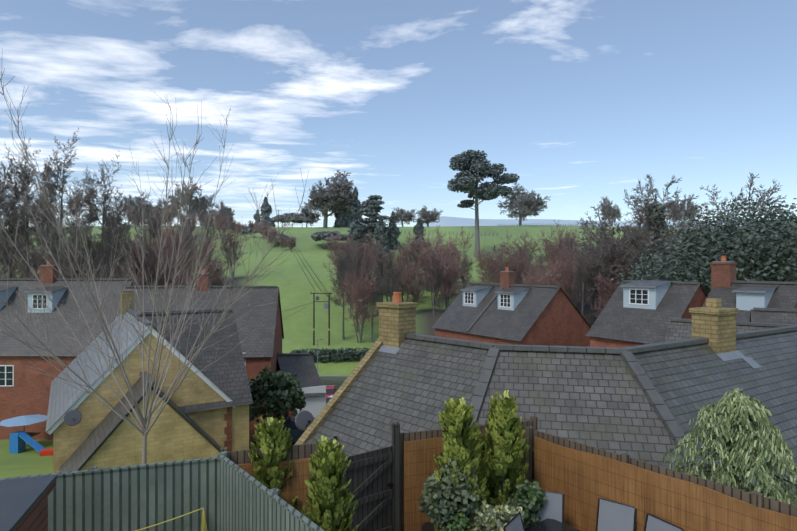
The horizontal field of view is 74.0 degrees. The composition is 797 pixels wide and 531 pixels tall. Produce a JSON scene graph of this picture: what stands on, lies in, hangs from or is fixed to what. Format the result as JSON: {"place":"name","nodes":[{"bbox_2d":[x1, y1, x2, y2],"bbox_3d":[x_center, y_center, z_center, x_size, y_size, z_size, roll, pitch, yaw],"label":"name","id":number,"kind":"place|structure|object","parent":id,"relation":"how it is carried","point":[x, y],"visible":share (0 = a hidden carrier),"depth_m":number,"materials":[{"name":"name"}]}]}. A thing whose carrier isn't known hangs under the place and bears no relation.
{"place":"outdoors","nodes":[
{"label":"outdoors","id":0,"kind":"place"},
{"bbox_2d":[137,308,252,450],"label":"house","id":1,"kind":"structure","parent":0,"point":[226,374],"depth_m":24.85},
{"bbox_2d":[249,375,348,449],"bbox_3d":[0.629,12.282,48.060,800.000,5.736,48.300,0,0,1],"label":"road and drive","id":2,"kind":"structure","parent":0,"point":[336,381],"depth_m":69.65,"materials":[{"name":"asphalt"}]},
{"bbox_2d":[255,415,314,441],"bbox_3d":[-6.891,10.397,33.553,4.240,1.453,1.860,0,0,-11],"label":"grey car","id":3,"kind":"object","parent":2,"relation":"on","point":[295,432],"visible":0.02,"depth_m":32.81,"materials":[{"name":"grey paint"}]},
{"bbox_2d":[0,216,794,502],"bbox_3d":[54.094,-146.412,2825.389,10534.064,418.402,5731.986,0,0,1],"label":"ground","id":4,"kind":"structure","parent":0,"point":[292,282],"depth_m":127.13,"materials":[{"name":"green plant"}]},
{"bbox_2d":[0,142,27,277],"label":"tall tree","id":5,"kind":"object","parent":4,"relation":"on","point":[2,196],"visible":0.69,"depth_m":81.08,"materials":[{"name":"grey plant"}]},
{"bbox_2d":[0,154,40,277],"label":"tall tree","id":6,"kind":"object","parent":4,"relation":"on","point":[7,199],"visible":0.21,"depth_m":90.78,"materials":[{"name":"grey plant"}]},
{"bbox_2d":[0,414,52,455],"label":"garden play set","id":7,"kind":"object","parent":4,"relation":"on","point":[18,440],"visible":0.94,"depth_m":30.83,"materials":[{"name":"blue plastic"}]},
{"bbox_2d":[0,475,56,530],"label":"shed","id":8,"kind":"structure","parent":4,"relation":"on","point":[23,504],"depth_m":6.30,"materials":[{"name":"wood"}]},
{"bbox_2d":[0,138,63,277],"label":"tall tree","id":9,"kind":"object","parent":4,"relation":"on","point":[18,192],"visible":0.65,"depth_m":81.70,"materials":[{"name":"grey plant"}]},
{"bbox_2d":[15,162,72,263],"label":"tall tree","id":10,"kind":"object","parent":4,"relation":"on","point":[40,248],"visible":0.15,"depth_m":101.10,"materials":[{"name":"grey plant"}]},
{"bbox_2d":[1,130,101,277],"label":"tall tree","id":11,"kind":"object","parent":4,"relation":"on","point":[53,187],"visible":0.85,"depth_m":78.29,"materials":[{"name":"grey plant"}]},
{"bbox_2d":[0,261,135,439],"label":"house","id":12,"kind":"structure","parent":4,"relation":"on","point":[24,391],"depth_m":34.90,"materials":[{"name":"tile"}]},
{"bbox_2d":[47,175,102,269],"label":"tall tree","id":13,"kind":"object","parent":4,"relation":"on","point":[72,223],"visible":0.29,"depth_m":95.48,"materials":[{"name":"grey plant"}]},
{"bbox_2d":[62,151,130,276],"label":"tall tree","id":14,"kind":"object","parent":4,"relation":"on","point":[101,249],"visible":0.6,"depth_m":84.95,"materials":[{"name":"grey plant"}]},
{"bbox_2d":[87,188,133,277],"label":"tall tree","id":15,"kind":"object","parent":4,"relation":"on","point":[107,239],"visible":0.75,"depth_m":80.52,"materials":[{"name":"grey plant"}]},
{"bbox_2d":[100,184,136,276],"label":"tall tree","id":16,"kind":"object","parent":4,"relation":"on","point":[117,217],"visible":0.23,"depth_m":92.83,"materials":[{"name":"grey plant"}]},
{"bbox_2d":[115,235,154,285],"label":"tree","id":17,"kind":"object","parent":4,"relation":"on","point":[137,271],"visible":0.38,"depth_m":94.99,"materials":[{"name":"brown plant"}]},
{"bbox_2d":[59,372,220,471],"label":"gabled building","id":18,"kind":"structure","parent":4,"relation":"on","point":[175,433],"depth_m":20.12,"materials":[{"name":"brick"}]},
{"bbox_2d":[46,291,235,472],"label":"house","id":19,"kind":"structure","parent":4,"relation":"on","point":[75,417],"depth_m":22.48,"materials":[{"name":"brick"}]},
{"bbox_2d":[119,192,162,226],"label":"oak tree","id":20,"kind":"object","parent":4,"relation":"on","point":[133,203],"visible":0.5,"depth_m":235.78,"materials":[{"name":"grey plant"}]},
{"bbox_2d":[133,192,171,285],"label":"tall tree","id":21,"kind":"object","parent":4,"relation":"on","point":[150,231],"visible":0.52,"depth_m":100.34,"materials":[{"name":"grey plant"}]},
{"bbox_2d":[0,69,308,463],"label":"bare tree","id":22,"kind":"object","parent":4,"relation":"on","point":[143,420],"visible":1,"depth_m":11.78,"materials":[{"name":"brown plant"}]},
{"bbox_2d":[0,451,323,530],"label":"green fence","id":23,"kind":"object","parent":4,"relation":"on","point":[224,491],"visible":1,"depth_m":8.07,"materials":[{"name":"metal"}]},
{"bbox_2d":[144,228,201,285],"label":"tree","id":24,"kind":"object","parent":4,"relation":"on","point":[161,282],"visible":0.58,"depth_m":94.21,"materials":[{"name":"brown plant"}]},
{"bbox_2d":[173,203,199,274],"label":"tall tree","id":25,"kind":"object","parent":4,"relation":"on","point":[186,226],"visible":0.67,"depth_m":110.93,"materials":[{"name":"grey plant"}]},
{"bbox_2d":[167,177,223,219],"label":"oak tree","id":26,"kind":"object","parent":4,"relation":"on","point":[204,201],"visible":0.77,"depth_m":241.90,"materials":[{"name":"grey plant"}]},
{"bbox_2d":[111,269,283,440],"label":"house","id":27,"kind":"structure","parent":4,"relation":"on","point":[261,346],"depth_m":35.78,"materials":[{"name":"tile"}]},
{"bbox_2d":[177,235,223,279],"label":"tree","id":28,"kind":"object","parent":4,"relation":"on","point":[206,249],"visible":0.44,"depth_m":111.91,"materials":[{"name":"brown plant"}]},
{"bbox_2d":[198,252,229,285],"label":"tree","id":29,"kind":"object","parent":4,"relation":"on","point":[213,282],"visible":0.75,"depth_m":104.29,"materials":[{"name":"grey plant"}]},
{"bbox_2d":[212,222,249,279],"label":"tree","id":30,"kind":"object","parent":4,"relation":"on","point":[230,239],"visible":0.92,"depth_m":123.98,"materials":[{"name":"brown plant"}]},
{"bbox_2d":[257,196,275,226],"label":"conifer","id":31,"kind":"object","parent":4,"relation":"on","point":[266,210],"visible":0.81,"depth_m":249.69,"materials":[{"name":"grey plant"}]},
{"bbox_2d":[248,416,299,510],"bbox_3d":[-2.115,3.729,8.838,0.957,2.448,0.898,0,0,1],"label":"thuja","id":32,"kind":"object","parent":4,"relation":"on","point":[273,444],"visible":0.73,"depth_m":8.71,"materials":[{"name":"green plant"}]},
{"bbox_2d":[248,366,306,422],"bbox_3d":[-7.369,8.459,30.144,4.198,5.421,4.003,0,0,-11],"label":"holly","id":33,"kind":"object","parent":4,"relation":"on","point":[274,393],"visible":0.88,"depth_m":29.42,"materials":[{"name":"green plant"}]},
{"bbox_2d":[277,353,325,420],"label":"garage","id":34,"kind":"structure","parent":4,"relation":"on","point":[302,366],"depth_m":36.41,"materials":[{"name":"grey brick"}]},
{"bbox_2d":[297,204,320,226],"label":"oak tree","id":35,"kind":"object","parent":4,"relation":"on","point":[311,215],"visible":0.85,"depth_m":249.23,"materials":[{"name":"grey plant"}]},
{"bbox_2d":[290,347,368,362],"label":"roadside hedge","id":36,"kind":"object","parent":4,"relation":"on","point":[347,353],"visible":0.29,"depth_m":74.82,"materials":[{"name":"green plant"}]},
{"bbox_2d":[276,210,382,345],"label":"power poles and wires","id":37,"kind":"object","parent":4,"relation":"on","point":[326,305],"visible":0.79,"depth_m":80.09,"materials":[{"name":"brown wood"}]},
{"bbox_2d":[311,230,347,246],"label":"bush","id":38,"kind":"object","parent":4,"relation":"on","point":[318,236],"visible":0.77,"depth_m":166.25,"materials":[{"name":"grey plant"}]},
{"bbox_2d":[301,436,358,530],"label":"thuja","id":39,"kind":"object","parent":4,"relation":"on","point":[329,498],"visible":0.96,"depth_m":7.39,"materials":[{"name":"green plant"}]},
{"bbox_2d":[304,171,358,226],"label":"oak tree","id":40,"kind":"object","parent":4,"relation":"on","point":[334,197],"visible":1,"depth_m":238.24,"materials":[{"name":"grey plant"}]},
{"bbox_2d":[322,230,352,276],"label":"tree","id":41,"kind":"object","parent":4,"relation":"on","point":[335,245],"visible":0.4,"depth_m":117.05,"materials":[{"name":"grey plant"}]},
{"bbox_2d":[324,244,357,339],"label":"tall tree","id":42,"kind":"object","parent":4,"relation":"on","point":[339,261],"visible":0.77,"depth_m":83.91,"materials":[{"name":"brown plant"}]},
{"bbox_2d":[334,179,354,226],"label":"conifer","id":43,"kind":"object","parent":4,"relation":"on","point":[345,219],"visible":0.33,"depth_m":244.05,"materials":[{"name":"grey plant"}]},
{"bbox_2d":[344,233,368,331],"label":"tall tree","id":44,"kind":"object","parent":4,"relation":"on","point":[357,260],"visible":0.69,"depth_m":87.48,"materials":[{"name":"brown plant"}]},
{"bbox_2d":[348,208,364,249],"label":"conifer","id":45,"kind":"object","parent":4,"relation":"on","point":[355,226],"visible":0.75,"depth_m":157.17,"materials":[{"name":"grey plant"}]},
{"bbox_2d":[335,267,379,342],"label":"tree","id":46,"kind":"object","parent":4,"relation":"on","point":[361,304],"visible":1,"depth_m":80.55,"materials":[{"name":"brown plant"}]},
{"bbox_2d":[332,239,387,311],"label":"tree","id":47,"kind":"object","parent":4,"relation":"on","point":[367,259],"visible":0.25,"depth_m":94.60,"materials":[{"name":"brown plant"}]},
{"bbox_2d":[341,229,386,268],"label":"tree","id":48,"kind":"object","parent":4,"relation":"on","point":[367,244],"visible":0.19,"depth_m":109.19,"materials":[{"name":"grey plant"}]},
{"bbox_2d":[342,195,392,243],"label":"cedar","id":49,"kind":"object","parent":4,"relation":"on","point":[370,207],"visible":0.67,"depth_m":163.96,"materials":[{"name":"green plant"}]},
{"bbox_2d":[362,248,388,342],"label":"tall tree","id":50,"kind":"object","parent":4,"relation":"on","point":[378,279],"visible":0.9,"depth_m":81.68,"materials":[{"name":"brown plant"}]},
{"bbox_2d":[369,218,394,256],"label":"conifer","id":51,"kind":"object","parent":4,"relation":"on","point":[381,230],"visible":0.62,"depth_m":148.76,"materials":[{"name":"green plant"}]},
{"bbox_2d":[373,249,405,301],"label":"tree","id":52,"kind":"object","parent":4,"relation":"on","point":[393,278],"visible":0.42,"depth_m":101.32,"materials":[{"name":"grey plant"}]},
{"bbox_2d":[379,247,402,301],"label":"tall tree","id":53,"kind":"object","parent":4,"relation":"on","point":[387,265],"visible":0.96,"depth_m":91.76,"materials":[{"name":"grey plant"}]},
{"bbox_2d":[386,211,400,249],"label":"conifer","id":54,"kind":"object","parent":4,"relation":"on","point":[394,233],"visible":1,"depth_m":166.90,"materials":[{"name":"green plant"}]},
{"bbox_2d":[384,207,419,226],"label":"oak tree","id":55,"kind":"object","parent":4,"relation":"on","point":[408,216],"visible":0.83,"depth_m":251.14,"materials":[{"name":"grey plant"}]},
{"bbox_2d":[395,253,421,301],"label":"tree","id":56,"kind":"object","parent":4,"relation":"on","point":[417,262],"visible":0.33,"depth_m":104.81,"materials":[{"name":"grey plant"}]},
{"bbox_2d":[398,232,429,290],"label":"tree","id":57,"kind":"object","parent":4,"relation":"on","point":[415,246],"visible":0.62,"depth_m":112.24,"materials":[{"name":"brown plant"}]},
{"bbox_2d":[401,258,432,307],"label":"tree","id":58,"kind":"object","parent":4,"relation":"on","point":[418,290],"visible":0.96,"depth_m":97.50,"materials":[{"name":"brown plant"}]},
{"bbox_2d":[416,205,442,226],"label":"oak tree","id":59,"kind":"object","parent":4,"relation":"on","point":[429,216],"visible":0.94,"depth_m":247.47,"materials":[{"name":"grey plant"}]},
{"bbox_2d":[422,248,443,315],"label":"tall tree","id":60,"kind":"object","parent":4,"relation":"on","point":[438,273],"visible":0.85,"depth_m":95.74,"materials":[{"name":"brown plant"}]},
{"bbox_2d":[414,238,457,307],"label":"tree","id":61,"kind":"object","parent":4,"relation":"on","point":[452,254],"visible":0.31,"depth_m":104.27,"materials":[{"name":"brown plant"}]},
{"bbox_2d":[429,245,466,309],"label":"tree","id":62,"kind":"object","parent":4,"relation":"on","point":[452,281],"visible":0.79,"depth_m":95.71,"materials":[{"name":"brown plant"}]},
{"bbox_2d":[430,254,466,306],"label":"tree","id":63,"kind":"object","parent":4,"relation":"on","point":[445,280],"visible":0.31,"depth_m":97.97,"materials":[{"name":"grey plant"}]},
{"bbox_2d":[424,397,488,530],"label":"thuja","id":64,"kind":"object","parent":4,"relation":"on","point":[461,447],"visible":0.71,"depth_m":8.39,"materials":[{"name":"green plant"}]},
{"bbox_2d":[441,227,471,279],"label":"tree","id":65,"kind":"object","parent":4,"relation":"on","point":[455,245],"visible":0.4,"depth_m":112.62,"materials":[{"name":"grey plant"}]},
{"bbox_2d":[447,149,519,256],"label":"pine","id":66,"kind":"object","parent":4,"relation":"on","point":[464,180],"visible":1,"depth_m":145.27,"materials":[{"name":"green plant"}]},
{"bbox_2d":[474,245,501,282],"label":"tree","id":67,"kind":"object","parent":4,"relation":"on","point":[481,261],"visible":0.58,"depth_m":111.76,"materials":[{"name":"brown plant"}]},
{"bbox_2d":[477,243,510,282],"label":"tree","id":68,"kind":"object","parent":4,"relation":"on","point":[489,267],"visible":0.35,"depth_m":107.15,"materials":[{"name":"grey plant"}]},
{"bbox_2d":[476,390,529,507],"bbox_3d":[1.777,3.585,9.170,1.161,2.787,1.189,0,0,1],"label":"thuja","id":69,"kind":"object","parent":4,"relation":"on","point":[504,443],"visible":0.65,"depth_m":8.92,"materials":[{"name":"green plant"}]},
{"bbox_2d":[220,416,796,530],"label":"fence","id":70,"kind":"object","parent":4,"relation":"on","point":[376,485],"visible":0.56,"depth_m":9.13,"materials":[{"name":"wood"}]},
{"bbox_2d":[236,434,796,530],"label":"fence panels","id":71,"kind":"object","parent":70,"relation":"attached to","point":[582,481],"visible":0.62,"depth_m":8.68,"materials":[{"name":"wood"}]},
{"bbox_2d":[488,244,528,283],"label":"tree","id":72,"kind":"object","parent":4,"relation":"on","point":[507,261],"visible":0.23,"depth_m":99.46,"materials":[{"name":"grey plant"}]},
{"bbox_2d":[432,267,590,346],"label":"house","id":73,"kind":"structure","parent":4,"relation":"on","point":[506,310],"depth_m":36.74,"materials":[{"name":"tile"}]},
{"bbox_2d":[492,245,531,283],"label":"tree","id":74,"kind":"object","parent":4,"relation":"on","point":[519,268],"visible":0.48,"depth_m":96.39,"materials":[{"name":"brown plant"}]},
{"bbox_2d":[498,230,542,276],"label":"tree","id":75,"kind":"object","parent":4,"relation":"on","point":[520,249],"visible":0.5,"depth_m":109.49,"materials":[{"name":"brown plant"}]},
{"bbox_2d":[498,182,550,224],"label":"oak tree","id":76,"kind":"object","parent":4,"relation":"on","point":[527,205],"visible":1,"depth_m":241.23,"materials":[{"name":"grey plant"}]},
{"bbox_2d":[521,258,564,286],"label":"tree","id":77,"kind":"object","parent":4,"relation":"on","point":[549,280],"visible":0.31,"depth_m":84.77,"materials":[{"name":"brown plant"}]},
{"bbox_2d":[294,292,796,495],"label":"house roof","id":78,"kind":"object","parent":4,"relation":"on","point":[646,402],"visible":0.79,"depth_m":15.38,"materials":[{"name":"tile"}]},
{"bbox_2d":[295,410,313,431],"bbox_3d":[-3.070,5.814,17.168,0.573,2.111,0.612,0,0,1],"label":"satellite dish","id":79,"kind":"object","parent":78,"relation":"on","point":[304,419],"visible":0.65,"depth_m":17.19,"materials":[{"name":"grey"}]},
{"bbox_2d":[535,220,576,272],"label":"tree","id":80,"kind":"object","parent":4,"relation":"on","point":[547,254],"visible":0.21,"depth_m":116.47,"materials":[{"name":"brown plant"}]},
{"bbox_2d":[544,229,581,276],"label":"tree","id":81,"kind":"object","parent":4,"relation":"on","point":[563,248],"visible":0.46,"depth_m":110.73,"materials":[{"name":"brown plant"}]},
{"bbox_2d":[550,250,591,306],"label":"tree","id":82,"kind":"object","parent":4,"relation":"on","point":[570,268],"visible":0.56,"depth_m":94.90,"materials":[{"name":"brown plant"}]},
{"bbox_2d":[569,249,593,315],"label":"tall tree","id":83,"kind":"object","parent":4,"relation":"on","point":[579,291],"visible":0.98,"depth_m":85.32,"materials":[{"name":"brown plant"}]},
{"bbox_2d":[599,196,622,225],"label":"oak tree","id":84,"kind":"object","parent":4,"relation":"on","point":[608,207],"visible":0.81,"depth_m":248.93,"materials":[{"name":"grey plant"}]},
{"bbox_2d":[593,251,641,306],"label":"tree","id":85,"kind":"object","parent":4,"relation":"on","point":[607,285],"visible":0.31,"depth_m":82.82,"materials":[{"name":"brown plant"}]},
{"bbox_2d":[561,184,676,298],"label":"oak tree","id":86,"kind":"object","parent":4,"relation":"on","point":[632,230],"visible":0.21,"depth_m":95.65,"materials":[{"name":"grey plant"}]},
{"bbox_2d":[570,200,687,302],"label":"oak tree","id":87,"kind":"object","parent":4,"relation":"on","point":[593,263],"visible":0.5,"depth_m":86.16,"materials":[{"name":"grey plant"}]},
{"bbox_2d":[585,280,707,347],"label":"house","id":88,"kind":"structure","parent":4,"relation":"on","point":[637,312],"depth_m":30.13,"materials":[{"name":"tile"}]},
{"bbox_2d":[575,174,733,309],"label":"oak tree","id":89,"kind":"object","parent":4,"relation":"on","point":[642,235],"visible":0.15,"depth_m":81.55,"materials":[{"name":"grey plant"}]},
{"bbox_2d":[644,201,671,275],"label":"ivy on trunk","id":90,"kind":"object","parent":4,"relation":"on","point":[652,209],"visible":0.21,"depth_m":82.37,"materials":[{"name":"green plant"}]},
{"bbox_2d":[636,192,698,243],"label":"oak tree","id":91,"kind":"object","parent":4,"relation":"on","point":[673,216],"visible":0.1,"depth_m":97.38,"materials":[{"name":"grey plant"}]},
{"bbox_2d":[666,195,700,224],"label":"oak tree","id":92,"kind":"object","parent":4,"relation":"on","point":[691,205],"visible":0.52,"depth_m":245.36,"materials":[{"name":"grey plant"}]},
{"bbox_2d":[636,185,764,280],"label":"oak tree","id":93,"kind":"object","parent":4,"relation":"on","point":[706,209],"visible":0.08,"depth_m":84.31,"materials":[{"name":"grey plant"}]},
{"bbox_2d":[611,193,796,294],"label":"evergreen","id":94,"kind":"object","parent":4,"relation":"on","point":[691,263],"visible":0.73,"depth_m":46.06,"materials":[{"name":"green plant"}]},
{"bbox_2d":[659,387,796,505],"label":"tree","id":95,"kind":"object","parent":4,"relation":"on","point":[746,453],"visible":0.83,"depth_m":8.61,"materials":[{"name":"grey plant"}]},
{"bbox_2d":[665,318,796,341],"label":"roof","id":96,"kind":"structure","parent":4,"relation":"on","point":[679,328],"depth_m":22.98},
{"bbox_2d":[694,172,795,255],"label":"oak tree","id":97,"kind":"object","parent":4,"relation":"on","point":[764,195],"visible":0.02,"depth_m":77.24,"materials":[{"name":"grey plant"}]},
{"bbox_2d":[697,224,796,293],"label":"evergreen","id":98,"kind":"object","parent":4,"relation":"on","point":[777,258],"visible":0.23,"depth_m":44.03,"materials":[{"name":"green plant"}]},
{"bbox_2d":[702,256,796,321],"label":"house","id":99,"kind":"structure","parent":4,"relation":"on","point":[730,291],"depth_m":27.42,"materials":[{"name":"tile"}]},
{"bbox_2d":[750,307,796,323],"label":"roof","id":100,"kind":"structure","parent":4,"relation":"on","point":[776,315],"depth_m":24.42,"materials":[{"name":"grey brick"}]},
{"label":"patio paving","id":101,"kind":"structure","parent":4,"relation":"on","visible":0},
{"bbox_2d":[417,458,479,529],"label":"olive shrub","id":102,"kind":"object","parent":101,"relation":"on","point":[444,511],"visible":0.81,"depth_m":8.23,"materials":[{"name":"green plant"}]},
{"bbox_2d":[438,512,470,530],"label":"shrub","id":103,"kind":"object","parent":101,"relation":"on","point":[456,522],"visible":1,"depth_m":8.04,"materials":[{"name":"green plant"}]},
{"bbox_2d":[468,498,525,530],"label":"variegated shrub","id":104,"kind":"object","parent":101,"relation":"on","point":[492,518],"visible":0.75,"depth_m":8.08,"materials":[{"name":"green plant"}]},
{"bbox_2d":[503,513,524,530],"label":"garden chair","id":105,"kind":"object","parent":101,"relation":"on","point":[515,523],"visible":1,"depth_m":7.83,"materials":[{"name":"grey metal"}]},
{"bbox_2d":[506,479,545,528],"bbox_3d":[2.134,4.181,8.744,0.936,1.384,0.670,0,0,-38],"label":"green shrub","id":106,"kind":"object","parent":101,"relation":"on","point":[529,498],"visible":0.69,"depth_m":8.53,"materials":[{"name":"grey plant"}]},
{"bbox_2d":[535,490,563,522],"bbox_3d":[2.322,4.306,8.431,0.592,1.137,0.746,0,0,20],"label":"garden chair","id":107,"kind":"object","parent":101,"relation":"on","point":[554,507],"visible":0.46,"depth_m":8.67,"materials":[{"name":"grey metal"}]},
{"bbox_2d":[525,518,579,530],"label":"garden table","id":108,"kind":"object","parent":101,"relation":"on","point":[547,524],"visible":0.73,"depth_m":8.37,"materials":[{"name":"black glass"}]},
{"bbox_2d":[595,498,636,530],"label":"garden chair","id":109,"kind":"object","parent":101,"relation":"on","point":[615,516],"visible":1,"depth_m":8.30,"materials":[{"name":"grey metal"}]},
{"bbox_2d":[644,514,683,530],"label":"garden chair","id":110,"kind":"object","parent":101,"relation":"on","point":[653,523],"visible":1,"depth_m":7.81,"materials":[{"name":"grey metal"}]},
{"bbox_2d":[0,0,796,227],"label":"sky","id":111,"kind":"structure","parent":0,"point":[581,101],"materials":[{"name":"blue"}]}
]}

